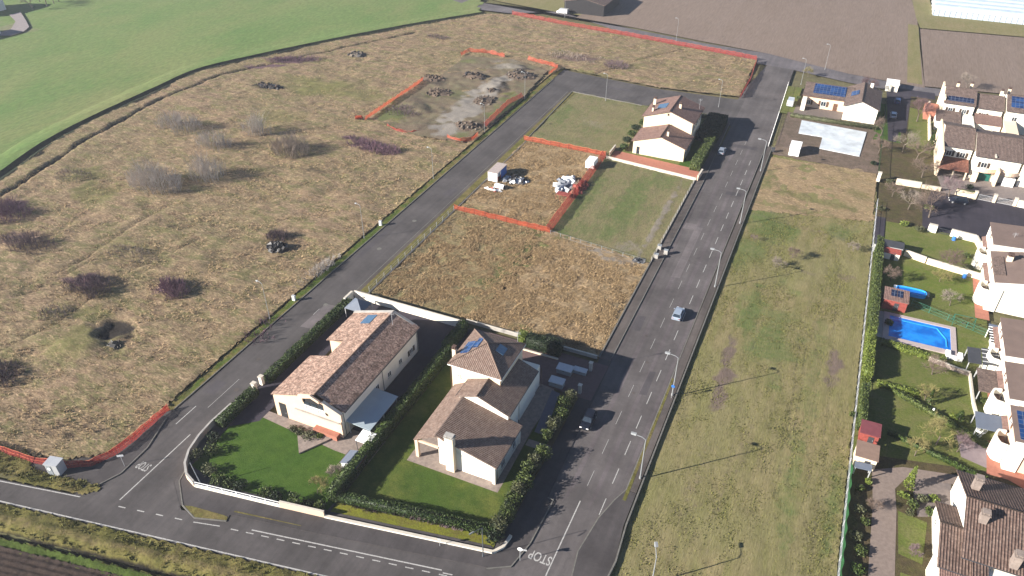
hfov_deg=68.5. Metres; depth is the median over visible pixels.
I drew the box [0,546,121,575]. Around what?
field
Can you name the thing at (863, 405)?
hedge
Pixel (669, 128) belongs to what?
house
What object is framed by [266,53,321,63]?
bramble
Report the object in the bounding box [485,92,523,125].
safety fence
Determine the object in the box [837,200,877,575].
fence
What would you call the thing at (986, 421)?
car port
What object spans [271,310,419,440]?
house
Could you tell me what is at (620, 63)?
bramble
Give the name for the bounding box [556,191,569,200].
pile
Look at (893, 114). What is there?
parked car
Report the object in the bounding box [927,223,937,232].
garden wall
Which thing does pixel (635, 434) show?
street lamp
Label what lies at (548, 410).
path
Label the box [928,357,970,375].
garden wall
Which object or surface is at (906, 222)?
shrub
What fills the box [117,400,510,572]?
road
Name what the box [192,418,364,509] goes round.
lawn
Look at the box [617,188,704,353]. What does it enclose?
road patch
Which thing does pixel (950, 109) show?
window
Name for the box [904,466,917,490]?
conifer
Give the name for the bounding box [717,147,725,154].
parked car
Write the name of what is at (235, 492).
fence
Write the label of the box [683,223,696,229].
road patch
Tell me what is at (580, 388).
gate pillar
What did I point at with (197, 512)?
grass verge
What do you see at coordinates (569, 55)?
bramble
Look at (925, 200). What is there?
bare tree
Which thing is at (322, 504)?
shrub
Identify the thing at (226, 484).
shrub
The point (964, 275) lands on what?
water butt
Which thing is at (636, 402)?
road patch
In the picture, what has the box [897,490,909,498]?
shrub
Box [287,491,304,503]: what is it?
shrub
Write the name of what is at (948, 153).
window
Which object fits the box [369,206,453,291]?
fence
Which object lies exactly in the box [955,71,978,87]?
bare tree
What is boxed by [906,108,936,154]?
garden
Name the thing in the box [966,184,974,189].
shrub
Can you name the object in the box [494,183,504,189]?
water tank
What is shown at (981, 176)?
garage door
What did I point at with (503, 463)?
window
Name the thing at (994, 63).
field
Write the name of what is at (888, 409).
garden
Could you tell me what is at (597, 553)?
pavement
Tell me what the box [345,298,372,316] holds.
gazebo
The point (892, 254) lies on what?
garden shed
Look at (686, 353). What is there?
pavement
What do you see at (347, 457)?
garden shed
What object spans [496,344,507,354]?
roof window
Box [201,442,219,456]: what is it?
shrub
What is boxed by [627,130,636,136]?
shrub
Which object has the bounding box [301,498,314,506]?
shrub
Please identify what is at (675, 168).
pavement
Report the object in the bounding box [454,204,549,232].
safety fence
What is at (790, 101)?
parked car
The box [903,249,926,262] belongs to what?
garden wall
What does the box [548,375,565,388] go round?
storage box
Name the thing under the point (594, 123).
plot
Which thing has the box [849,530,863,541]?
shrub
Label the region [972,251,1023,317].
row house
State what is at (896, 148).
garden
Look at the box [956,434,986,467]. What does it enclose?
pavement
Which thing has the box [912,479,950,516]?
driveway
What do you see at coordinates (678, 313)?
car
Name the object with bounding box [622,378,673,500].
grass verge
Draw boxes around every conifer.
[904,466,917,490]
[925,133,935,148]
[926,389,934,404]
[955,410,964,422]
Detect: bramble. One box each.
[0,196,33,224]
[0,229,56,255]
[0,358,25,386]
[35,303,74,324]
[55,168,91,181]
[59,271,113,299]
[104,243,157,263]
[150,273,191,301]
[243,314,285,344]
[265,226,289,242]
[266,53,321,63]
[293,253,340,288]
[341,135,390,154]
[377,142,400,155]
[385,104,421,117]
[427,34,450,38]
[543,49,601,62]
[603,59,629,68]
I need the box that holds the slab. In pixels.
[799,120,865,155]
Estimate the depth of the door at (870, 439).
114.41 m
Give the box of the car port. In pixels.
[970,411,1002,433]
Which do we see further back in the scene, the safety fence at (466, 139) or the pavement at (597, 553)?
the safety fence at (466, 139)
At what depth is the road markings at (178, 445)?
114.02 m
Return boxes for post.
[876,171,881,181]
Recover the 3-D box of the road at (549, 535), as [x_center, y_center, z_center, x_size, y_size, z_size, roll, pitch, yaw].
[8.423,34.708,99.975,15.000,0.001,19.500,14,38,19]
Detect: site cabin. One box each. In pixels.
[487,162,506,181]
[788,140,802,156]
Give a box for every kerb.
[97,417,166,484]
[174,79,553,408]
[179,424,226,521]
[256,92,566,383]
[486,497,553,569]
[571,149,764,575]
[612,123,729,357]
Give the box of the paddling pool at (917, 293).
[893,285,928,298]
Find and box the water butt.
[962,272,967,278]
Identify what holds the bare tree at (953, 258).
on the garden at (888, 409)
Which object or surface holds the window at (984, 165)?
in the terraced house at (997, 157)
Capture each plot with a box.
[457,142,602,230]
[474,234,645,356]
[527,92,647,155]
[547,158,692,262]
[772,112,880,173]
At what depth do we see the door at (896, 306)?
142.48 m
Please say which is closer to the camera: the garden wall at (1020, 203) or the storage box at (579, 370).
the storage box at (579, 370)
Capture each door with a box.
[45,466,53,474]
[867,437,873,442]
[892,303,898,311]
[977,172,990,180]
[1000,177,1015,186]
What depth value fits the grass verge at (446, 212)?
175.19 m
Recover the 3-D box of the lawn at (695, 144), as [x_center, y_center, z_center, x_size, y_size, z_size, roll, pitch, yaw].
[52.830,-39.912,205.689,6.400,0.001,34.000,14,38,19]
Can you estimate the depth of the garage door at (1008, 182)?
183.80 m
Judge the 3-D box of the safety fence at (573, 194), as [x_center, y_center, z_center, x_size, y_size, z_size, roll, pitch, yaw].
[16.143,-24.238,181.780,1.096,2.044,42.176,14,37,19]
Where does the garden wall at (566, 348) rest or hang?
on the ground at (796, 79)
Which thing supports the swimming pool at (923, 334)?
in the garden at (888, 409)
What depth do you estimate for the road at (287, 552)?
101.33 m
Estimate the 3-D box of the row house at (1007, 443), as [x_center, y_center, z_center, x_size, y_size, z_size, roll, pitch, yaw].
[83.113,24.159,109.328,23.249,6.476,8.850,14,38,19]
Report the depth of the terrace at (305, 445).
115.30 m
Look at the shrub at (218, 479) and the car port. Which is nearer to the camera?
the shrub at (218, 479)
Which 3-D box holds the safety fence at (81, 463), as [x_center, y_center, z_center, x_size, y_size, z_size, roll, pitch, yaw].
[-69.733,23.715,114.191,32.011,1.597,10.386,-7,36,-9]
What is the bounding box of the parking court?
[922,191,1023,240]
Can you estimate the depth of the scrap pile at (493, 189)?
182.35 m
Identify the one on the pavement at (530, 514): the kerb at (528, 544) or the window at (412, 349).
the kerb at (528, 544)
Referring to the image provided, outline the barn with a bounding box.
[564,0,618,16]
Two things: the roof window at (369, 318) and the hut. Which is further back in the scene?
the hut
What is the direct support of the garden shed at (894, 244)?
on the garden at (888, 409)
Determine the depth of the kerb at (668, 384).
125.02 m
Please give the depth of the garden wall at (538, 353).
132.22 m
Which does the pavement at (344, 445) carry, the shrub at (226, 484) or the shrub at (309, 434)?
the shrub at (309, 434)
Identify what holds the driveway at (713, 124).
on the lawn at (695, 144)
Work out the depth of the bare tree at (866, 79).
234.49 m
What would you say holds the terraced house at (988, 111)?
on the ground at (796, 79)
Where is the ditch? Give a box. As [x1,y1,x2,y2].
[0,12,485,179]
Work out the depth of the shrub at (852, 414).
119.77 m
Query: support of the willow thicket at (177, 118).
on the field at (74, 347)
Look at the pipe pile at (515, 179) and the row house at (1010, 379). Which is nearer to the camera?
the row house at (1010, 379)
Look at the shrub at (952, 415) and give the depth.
119.37 m
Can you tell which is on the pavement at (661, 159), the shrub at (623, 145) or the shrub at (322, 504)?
the shrub at (623, 145)
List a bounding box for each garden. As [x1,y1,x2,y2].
[841,452,1021,575]
[852,221,994,471]
[873,139,903,177]
[876,182,929,226]
[880,151,941,191]
[889,434,984,467]
[901,96,938,163]
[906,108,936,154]
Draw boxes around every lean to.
[853,461,871,477]
[973,367,1000,400]
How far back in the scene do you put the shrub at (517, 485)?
105.59 m
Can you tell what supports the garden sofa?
on the garden at (888, 409)
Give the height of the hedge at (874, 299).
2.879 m
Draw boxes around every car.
[556,8,568,13]
[579,408,596,430]
[671,306,684,320]
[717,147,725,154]
[786,97,794,106]
[889,111,897,118]
[894,97,901,103]
[948,196,968,204]
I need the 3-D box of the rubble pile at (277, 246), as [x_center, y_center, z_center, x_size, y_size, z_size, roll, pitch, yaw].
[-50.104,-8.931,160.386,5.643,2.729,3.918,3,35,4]
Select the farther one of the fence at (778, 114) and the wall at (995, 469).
the fence at (778, 114)
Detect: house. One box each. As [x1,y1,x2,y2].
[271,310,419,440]
[413,328,541,484]
[631,95,704,161]
[800,81,882,123]
[923,81,977,129]
[926,470,1023,575]
[933,119,975,179]
[968,128,1023,186]
[971,222,1023,270]
[972,89,1004,131]
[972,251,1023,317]
[981,317,1023,370]
[983,361,1023,415]
[986,405,1023,473]
[999,86,1023,134]
[1015,135,1023,186]
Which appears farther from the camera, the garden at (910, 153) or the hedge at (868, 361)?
the garden at (910, 153)
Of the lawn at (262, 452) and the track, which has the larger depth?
the track
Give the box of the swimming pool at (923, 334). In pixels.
[882,311,956,355]
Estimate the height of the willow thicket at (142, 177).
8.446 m
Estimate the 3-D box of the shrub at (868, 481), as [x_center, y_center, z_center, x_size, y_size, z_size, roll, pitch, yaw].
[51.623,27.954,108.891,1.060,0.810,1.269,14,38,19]
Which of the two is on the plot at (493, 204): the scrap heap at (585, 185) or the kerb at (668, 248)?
the scrap heap at (585, 185)
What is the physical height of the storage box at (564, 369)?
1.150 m
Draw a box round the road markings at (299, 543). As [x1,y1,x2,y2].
[118,506,446,575]
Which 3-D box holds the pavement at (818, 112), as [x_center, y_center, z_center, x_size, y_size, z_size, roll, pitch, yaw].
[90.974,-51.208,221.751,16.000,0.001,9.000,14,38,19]
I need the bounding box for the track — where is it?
[454,0,998,95]
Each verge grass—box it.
[0,447,96,490]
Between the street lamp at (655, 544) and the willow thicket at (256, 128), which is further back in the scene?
the willow thicket at (256, 128)
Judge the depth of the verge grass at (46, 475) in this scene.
109.79 m
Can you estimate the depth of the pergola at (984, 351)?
127.70 m
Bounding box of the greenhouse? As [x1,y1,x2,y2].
[932,0,1023,24]
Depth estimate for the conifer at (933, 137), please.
200.51 m
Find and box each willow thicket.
[123,155,182,195]
[153,108,203,134]
[182,146,225,184]
[194,128,231,151]
[237,110,271,136]
[268,127,308,158]
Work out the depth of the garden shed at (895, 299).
142.75 m
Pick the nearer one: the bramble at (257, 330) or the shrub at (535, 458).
the shrub at (535, 458)
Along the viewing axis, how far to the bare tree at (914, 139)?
197.85 m
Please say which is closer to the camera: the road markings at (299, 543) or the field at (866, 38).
the road markings at (299, 543)
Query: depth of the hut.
236.41 m
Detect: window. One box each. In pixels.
[361,315,376,322]
[408,345,414,356]
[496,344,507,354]
[500,458,505,470]
[512,439,515,450]
[656,103,668,108]
[806,99,812,104]
[818,101,828,106]
[933,516,936,529]
[943,150,954,155]
[945,107,955,110]
[956,152,968,158]
[959,109,968,114]
[977,162,990,168]
[1009,416,1012,428]
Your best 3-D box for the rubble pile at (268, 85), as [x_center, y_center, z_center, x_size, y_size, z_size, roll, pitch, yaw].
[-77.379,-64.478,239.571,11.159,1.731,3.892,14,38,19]
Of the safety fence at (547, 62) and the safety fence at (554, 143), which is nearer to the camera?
the safety fence at (554, 143)
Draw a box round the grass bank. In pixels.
[330,502,495,546]
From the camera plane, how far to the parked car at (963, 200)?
176.83 m
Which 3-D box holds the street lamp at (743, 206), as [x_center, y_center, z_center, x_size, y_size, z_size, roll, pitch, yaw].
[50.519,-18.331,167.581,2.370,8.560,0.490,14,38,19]
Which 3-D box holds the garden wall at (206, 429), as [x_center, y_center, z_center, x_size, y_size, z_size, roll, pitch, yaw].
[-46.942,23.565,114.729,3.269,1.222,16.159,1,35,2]
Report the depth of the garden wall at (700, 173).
187.46 m
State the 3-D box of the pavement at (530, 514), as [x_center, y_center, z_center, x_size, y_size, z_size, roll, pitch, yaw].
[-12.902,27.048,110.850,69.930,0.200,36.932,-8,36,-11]
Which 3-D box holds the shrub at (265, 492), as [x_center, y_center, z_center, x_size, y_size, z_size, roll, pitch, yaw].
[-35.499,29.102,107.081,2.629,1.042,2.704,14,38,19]
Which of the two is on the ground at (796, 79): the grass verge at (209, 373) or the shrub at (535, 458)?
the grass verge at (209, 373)
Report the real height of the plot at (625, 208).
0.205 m
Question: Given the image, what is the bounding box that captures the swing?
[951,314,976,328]
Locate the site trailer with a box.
[585,156,597,169]
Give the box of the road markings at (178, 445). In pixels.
[119,309,318,499]
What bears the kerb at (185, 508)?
on the pavement at (530, 514)
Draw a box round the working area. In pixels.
[375,56,548,141]
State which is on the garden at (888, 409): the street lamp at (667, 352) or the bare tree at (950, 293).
the bare tree at (950, 293)
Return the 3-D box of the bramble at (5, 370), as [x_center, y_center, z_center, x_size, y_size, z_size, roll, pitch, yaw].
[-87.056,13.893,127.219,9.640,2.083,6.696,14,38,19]
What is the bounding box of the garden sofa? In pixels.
[946,349,962,361]
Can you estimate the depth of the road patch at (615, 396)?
131.24 m
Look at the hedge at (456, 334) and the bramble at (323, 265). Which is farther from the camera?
the bramble at (323, 265)
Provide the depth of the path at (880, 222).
168.69 m
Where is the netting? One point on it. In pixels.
(847, 515)
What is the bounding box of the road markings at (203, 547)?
[0,481,441,575]
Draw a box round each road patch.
[300,304,334,328]
[355,229,391,257]
[562,143,738,501]
[586,144,752,509]
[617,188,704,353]
[625,161,758,476]
[639,371,655,394]
[671,227,702,277]
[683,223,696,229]
[725,191,741,196]
[729,143,756,150]
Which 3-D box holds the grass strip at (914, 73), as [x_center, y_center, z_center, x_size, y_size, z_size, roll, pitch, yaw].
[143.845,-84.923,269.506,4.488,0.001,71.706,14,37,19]
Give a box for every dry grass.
[375,211,643,354]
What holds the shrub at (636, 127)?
on the plot at (594, 123)
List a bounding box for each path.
[0,12,28,35]
[525,439,550,451]
[534,390,559,434]
[874,216,885,239]
[973,278,989,320]
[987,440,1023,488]
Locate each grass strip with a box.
[496,0,580,14]
[538,229,648,272]
[907,24,921,84]
[912,0,1023,36]
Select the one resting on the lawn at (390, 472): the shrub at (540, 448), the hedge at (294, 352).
the shrub at (540, 448)
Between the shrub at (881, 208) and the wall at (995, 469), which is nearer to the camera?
the wall at (995, 469)
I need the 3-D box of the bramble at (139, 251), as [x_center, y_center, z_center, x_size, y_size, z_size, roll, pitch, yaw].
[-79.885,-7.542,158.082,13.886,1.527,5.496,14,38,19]
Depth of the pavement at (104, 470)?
112.13 m
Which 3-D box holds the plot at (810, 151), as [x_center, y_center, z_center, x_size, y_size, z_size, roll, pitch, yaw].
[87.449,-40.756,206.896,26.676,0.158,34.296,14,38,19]
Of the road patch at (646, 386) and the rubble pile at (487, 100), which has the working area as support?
the rubble pile at (487, 100)
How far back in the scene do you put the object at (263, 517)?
104.00 m
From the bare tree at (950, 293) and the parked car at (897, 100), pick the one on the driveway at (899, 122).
the parked car at (897, 100)
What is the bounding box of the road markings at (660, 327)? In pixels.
[587,143,745,485]
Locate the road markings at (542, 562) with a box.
[528,551,551,565]
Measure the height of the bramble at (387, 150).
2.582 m
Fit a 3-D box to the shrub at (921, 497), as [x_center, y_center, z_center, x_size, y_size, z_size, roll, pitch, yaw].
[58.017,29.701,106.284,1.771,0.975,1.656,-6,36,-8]
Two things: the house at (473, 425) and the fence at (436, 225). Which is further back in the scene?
the fence at (436, 225)
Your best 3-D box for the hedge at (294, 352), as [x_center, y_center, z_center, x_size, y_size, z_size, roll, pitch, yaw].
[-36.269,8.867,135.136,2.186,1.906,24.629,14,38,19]
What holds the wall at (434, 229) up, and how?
on the ground at (796, 79)
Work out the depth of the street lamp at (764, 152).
188.10 m
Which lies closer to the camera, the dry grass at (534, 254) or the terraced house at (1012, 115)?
the dry grass at (534, 254)
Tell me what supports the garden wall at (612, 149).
on the plot at (594, 123)
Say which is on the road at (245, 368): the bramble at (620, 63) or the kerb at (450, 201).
the kerb at (450, 201)
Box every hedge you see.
[213,386,259,427]
[262,297,351,382]
[325,344,451,502]
[336,490,494,535]
[342,504,481,534]
[441,319,468,346]
[491,444,544,533]
[517,329,528,342]
[525,330,563,356]
[689,134,715,171]
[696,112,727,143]
[790,112,876,129]
[855,381,871,430]
[860,326,877,382]
[866,234,884,330]
[876,379,923,397]
[880,338,946,361]
[887,429,992,479]
[892,386,989,448]
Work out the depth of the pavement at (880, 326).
139.42 m
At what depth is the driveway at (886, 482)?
104.65 m
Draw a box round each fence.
[0,404,169,467]
[193,481,277,503]
[364,77,423,119]
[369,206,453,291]
[387,124,416,131]
[447,132,477,141]
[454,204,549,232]
[461,48,504,56]
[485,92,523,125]
[512,10,756,59]
[524,136,605,154]
[528,56,557,73]
[547,150,606,230]
[550,230,642,258]
[651,177,695,260]
[740,57,757,96]
[768,82,788,145]
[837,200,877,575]
[878,100,886,170]
[910,300,987,334]
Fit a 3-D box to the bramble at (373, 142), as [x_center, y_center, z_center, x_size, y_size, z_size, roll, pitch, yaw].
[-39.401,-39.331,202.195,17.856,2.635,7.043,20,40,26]
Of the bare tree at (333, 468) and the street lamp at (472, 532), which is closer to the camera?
the street lamp at (472, 532)
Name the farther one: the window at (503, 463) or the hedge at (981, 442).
the hedge at (981, 442)
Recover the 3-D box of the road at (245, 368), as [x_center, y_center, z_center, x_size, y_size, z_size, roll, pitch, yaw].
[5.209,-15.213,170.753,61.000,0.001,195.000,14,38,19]
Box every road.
[0,479,499,575]
[74,402,216,509]
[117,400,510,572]
[186,70,743,413]
[500,65,793,573]
[500,500,612,575]
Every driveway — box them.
[333,303,471,431]
[457,328,608,400]
[868,467,957,575]
[887,88,909,141]
[889,88,934,132]
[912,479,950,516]
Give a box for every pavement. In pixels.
[30,415,165,483]
[180,358,610,567]
[230,324,339,425]
[263,411,384,463]
[357,92,569,293]
[407,383,553,492]
[573,491,635,575]
[599,122,728,360]
[610,118,703,177]
[611,150,698,176]
[630,146,770,492]
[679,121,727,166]
[793,105,842,119]
[876,311,883,336]
[936,168,1023,205]
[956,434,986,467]
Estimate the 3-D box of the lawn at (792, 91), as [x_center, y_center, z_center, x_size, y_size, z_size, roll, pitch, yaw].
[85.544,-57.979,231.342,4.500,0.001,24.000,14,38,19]
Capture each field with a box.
[0,0,483,154]
[0,13,756,460]
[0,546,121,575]
[576,0,924,87]
[920,29,1023,94]
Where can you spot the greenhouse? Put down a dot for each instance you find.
(1007, 11)
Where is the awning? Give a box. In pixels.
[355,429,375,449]
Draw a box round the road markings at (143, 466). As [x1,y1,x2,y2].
[135,461,151,470]
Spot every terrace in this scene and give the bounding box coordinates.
[297,428,331,453]
[963,346,981,373]
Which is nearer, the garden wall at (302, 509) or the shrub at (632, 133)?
the garden wall at (302, 509)
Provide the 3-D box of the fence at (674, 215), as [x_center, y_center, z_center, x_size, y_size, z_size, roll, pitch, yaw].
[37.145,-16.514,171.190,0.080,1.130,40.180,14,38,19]
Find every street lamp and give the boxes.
[469,528,483,556]
[631,431,645,478]
[653,542,657,575]
[665,351,678,395]
[710,248,721,286]
[737,187,746,223]
[758,138,766,170]
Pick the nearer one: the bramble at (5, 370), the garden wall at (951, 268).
the bramble at (5, 370)
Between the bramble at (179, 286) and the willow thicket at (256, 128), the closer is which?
the bramble at (179, 286)
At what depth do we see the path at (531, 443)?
115.30 m
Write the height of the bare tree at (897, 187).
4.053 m
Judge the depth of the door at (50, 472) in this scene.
109.59 m
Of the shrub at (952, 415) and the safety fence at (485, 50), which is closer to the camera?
the shrub at (952, 415)
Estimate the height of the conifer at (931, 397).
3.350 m
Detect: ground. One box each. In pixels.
[0,0,1023,170]
[0,23,1023,575]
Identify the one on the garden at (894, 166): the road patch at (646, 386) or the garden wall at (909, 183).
the garden wall at (909, 183)
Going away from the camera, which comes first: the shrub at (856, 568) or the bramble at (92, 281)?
the shrub at (856, 568)
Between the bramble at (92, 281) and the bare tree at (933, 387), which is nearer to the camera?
the bare tree at (933, 387)
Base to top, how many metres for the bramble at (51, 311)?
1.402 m
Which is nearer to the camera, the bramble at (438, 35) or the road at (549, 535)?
the road at (549, 535)
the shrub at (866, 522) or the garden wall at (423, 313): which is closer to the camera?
the shrub at (866, 522)
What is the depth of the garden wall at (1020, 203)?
175.38 m
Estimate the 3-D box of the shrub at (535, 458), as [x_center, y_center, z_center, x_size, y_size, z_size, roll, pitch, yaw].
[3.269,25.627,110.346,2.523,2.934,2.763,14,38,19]
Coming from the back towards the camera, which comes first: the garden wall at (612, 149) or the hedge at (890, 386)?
the garden wall at (612, 149)
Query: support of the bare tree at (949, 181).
on the parking court
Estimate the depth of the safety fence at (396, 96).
228.52 m
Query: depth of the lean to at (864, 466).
109.64 m
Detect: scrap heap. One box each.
[553,175,575,192]
[569,180,588,194]
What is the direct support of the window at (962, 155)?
in the terraced house at (954, 148)
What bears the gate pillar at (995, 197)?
on the pavement at (987, 188)
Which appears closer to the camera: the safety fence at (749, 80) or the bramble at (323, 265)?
the bramble at (323, 265)
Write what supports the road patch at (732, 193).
on the road at (762, 95)
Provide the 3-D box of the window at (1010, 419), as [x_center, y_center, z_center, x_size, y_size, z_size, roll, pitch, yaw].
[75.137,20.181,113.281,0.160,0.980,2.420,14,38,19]
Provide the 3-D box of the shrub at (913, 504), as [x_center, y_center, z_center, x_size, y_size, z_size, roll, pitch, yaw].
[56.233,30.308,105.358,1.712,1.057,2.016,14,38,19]
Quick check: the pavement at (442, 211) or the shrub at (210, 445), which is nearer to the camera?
the shrub at (210, 445)
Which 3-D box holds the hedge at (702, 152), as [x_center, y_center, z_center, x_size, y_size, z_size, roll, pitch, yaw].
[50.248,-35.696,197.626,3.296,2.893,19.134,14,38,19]
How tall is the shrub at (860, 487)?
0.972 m
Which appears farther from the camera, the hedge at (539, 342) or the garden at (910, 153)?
the garden at (910, 153)
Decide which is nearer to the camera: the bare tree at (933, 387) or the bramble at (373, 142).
the bare tree at (933, 387)
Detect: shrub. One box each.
[189,448,202,460]
[199,462,219,476]
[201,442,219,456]
[205,429,220,442]
[208,471,225,485]
[220,477,235,490]
[231,479,247,491]
[257,485,272,498]
[268,490,282,501]
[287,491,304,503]
[288,424,296,432]
[295,426,304,435]
[301,429,317,440]
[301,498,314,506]
[313,499,326,509]
[316,432,323,438]
[484,527,506,544]
[489,513,507,533]
[498,502,516,523]
[503,491,522,507]
[509,480,525,500]
[516,471,534,491]
[519,459,535,475]
[527,453,542,471]
[533,443,552,460]
[540,428,553,440]
[545,415,562,430]
[553,407,568,420]
[556,395,572,409]
[562,389,577,404]
[619,143,627,148]
[622,136,631,142]
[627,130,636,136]
[631,124,640,129]
[849,411,856,416]
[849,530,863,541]
[850,562,865,575]
[853,543,868,556]
[854,504,866,515]
[855,484,864,491]
[860,517,871,525]
[865,478,872,484]
[875,205,885,210]
[884,318,893,325]
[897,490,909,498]
[899,220,909,225]
[905,508,914,516]
[906,498,919,509]
[914,225,924,231]
[915,493,929,502]
[924,505,933,516]
[929,494,940,502]
[948,413,957,419]
[962,252,970,257]
[964,263,975,270]
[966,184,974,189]
[980,397,986,403]
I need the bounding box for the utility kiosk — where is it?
[42,456,66,475]
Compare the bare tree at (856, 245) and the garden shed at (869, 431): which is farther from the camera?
the bare tree at (856, 245)
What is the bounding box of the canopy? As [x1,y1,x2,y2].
[346,388,397,432]
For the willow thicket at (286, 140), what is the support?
on the field at (74, 347)
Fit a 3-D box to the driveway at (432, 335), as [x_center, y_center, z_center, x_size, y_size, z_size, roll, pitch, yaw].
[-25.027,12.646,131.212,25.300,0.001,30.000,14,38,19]
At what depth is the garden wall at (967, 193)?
179.67 m
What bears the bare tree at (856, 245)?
on the meadow at (717, 445)
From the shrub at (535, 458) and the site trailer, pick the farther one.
the site trailer
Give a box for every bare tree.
[308,475,329,494]
[325,463,342,476]
[772,256,787,267]
[787,245,803,257]
[802,66,813,73]
[847,242,860,250]
[861,76,877,85]
[866,498,884,508]
[870,137,892,153]
[872,117,886,135]
[882,266,902,281]
[885,181,905,196]
[892,131,919,151]
[899,189,927,209]
[906,433,931,455]
[907,139,936,159]
[909,184,947,217]
[909,543,923,557]
[911,97,937,121]
[911,157,940,177]
[916,383,939,399]
[918,410,957,451]
[920,351,948,374]
[931,269,953,282]
[939,248,966,269]
[939,289,964,305]
[940,174,966,196]
[954,429,974,451]
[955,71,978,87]
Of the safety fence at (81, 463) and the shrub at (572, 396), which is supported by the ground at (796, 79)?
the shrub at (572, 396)
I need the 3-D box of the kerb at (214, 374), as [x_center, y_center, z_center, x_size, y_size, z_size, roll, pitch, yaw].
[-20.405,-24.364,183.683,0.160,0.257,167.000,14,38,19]
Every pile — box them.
[106,339,123,349]
[257,81,283,89]
[266,241,289,252]
[347,50,365,57]
[420,74,443,82]
[425,87,452,96]
[454,120,480,130]
[462,71,485,79]
[473,95,495,105]
[484,187,501,191]
[487,87,499,92]
[502,174,528,184]
[505,69,537,79]
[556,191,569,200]
[632,257,644,263]
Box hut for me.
[885,78,899,91]
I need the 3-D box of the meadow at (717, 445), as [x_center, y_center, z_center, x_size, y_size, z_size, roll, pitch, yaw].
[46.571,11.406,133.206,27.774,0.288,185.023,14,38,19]
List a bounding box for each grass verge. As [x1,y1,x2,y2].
[0,9,480,169]
[0,447,32,476]
[0,504,316,575]
[0,537,151,575]
[8,471,99,494]
[162,68,564,410]
[184,505,226,519]
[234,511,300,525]
[361,92,573,292]
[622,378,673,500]
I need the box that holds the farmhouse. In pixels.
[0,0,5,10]
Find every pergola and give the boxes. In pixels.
[981,348,998,370]
[985,326,993,348]
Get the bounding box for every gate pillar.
[250,381,257,388]
[257,374,264,385]
[578,383,582,393]
[589,361,592,371]
[973,190,978,199]
[992,194,997,202]
[1013,197,1018,206]
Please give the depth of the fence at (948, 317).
140.14 m
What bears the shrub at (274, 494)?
on the lawn at (262, 452)
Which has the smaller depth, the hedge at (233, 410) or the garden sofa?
the hedge at (233, 410)
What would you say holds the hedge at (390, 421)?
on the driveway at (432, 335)
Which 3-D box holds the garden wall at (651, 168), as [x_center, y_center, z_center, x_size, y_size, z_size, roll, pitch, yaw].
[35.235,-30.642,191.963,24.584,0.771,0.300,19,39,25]
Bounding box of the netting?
[839,462,852,575]
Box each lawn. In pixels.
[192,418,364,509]
[347,359,562,524]
[779,86,801,113]
[873,103,900,142]
[881,261,972,305]
[898,511,926,563]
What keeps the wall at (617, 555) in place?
on the ground at (796, 79)
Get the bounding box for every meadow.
[610,141,876,575]
[750,157,876,221]
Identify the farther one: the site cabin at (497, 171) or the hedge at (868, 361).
the site cabin at (497, 171)
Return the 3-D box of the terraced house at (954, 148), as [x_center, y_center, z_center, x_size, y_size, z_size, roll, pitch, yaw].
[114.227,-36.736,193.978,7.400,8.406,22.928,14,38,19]
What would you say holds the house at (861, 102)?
on the pavement at (818, 112)
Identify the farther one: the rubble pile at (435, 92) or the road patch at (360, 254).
the rubble pile at (435, 92)
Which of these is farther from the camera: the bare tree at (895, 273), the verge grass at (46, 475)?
the bare tree at (895, 273)
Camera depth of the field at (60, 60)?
283.10 m
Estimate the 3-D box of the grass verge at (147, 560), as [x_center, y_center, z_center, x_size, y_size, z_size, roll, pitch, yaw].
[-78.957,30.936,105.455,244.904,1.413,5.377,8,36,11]
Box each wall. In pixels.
[183,403,231,485]
[194,484,279,506]
[279,500,324,516]
[324,514,511,553]
[343,291,353,299]
[354,290,461,325]
[369,141,525,294]
[466,319,597,358]
[523,348,557,359]
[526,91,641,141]
[598,180,694,359]
[606,156,696,179]
[608,146,772,575]
[609,145,615,155]
[697,169,702,180]
[895,178,921,187]
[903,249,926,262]
[921,184,941,190]
[926,258,981,279]
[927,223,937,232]
[928,126,930,140]
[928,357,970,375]
[950,229,976,241]
[955,188,974,198]
[968,373,977,413]
[974,235,981,247]
[1016,199,1023,207]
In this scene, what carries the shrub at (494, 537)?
on the lawn at (390, 472)
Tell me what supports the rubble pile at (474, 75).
on the working area
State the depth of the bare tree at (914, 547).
98.82 m
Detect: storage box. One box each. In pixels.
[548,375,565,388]
[556,362,573,376]
[573,366,587,375]
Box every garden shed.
[339,450,366,474]
[853,439,879,470]
[858,419,881,444]
[873,237,904,256]
[881,286,909,312]
[882,247,901,260]
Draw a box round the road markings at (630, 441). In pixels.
[545,161,750,575]

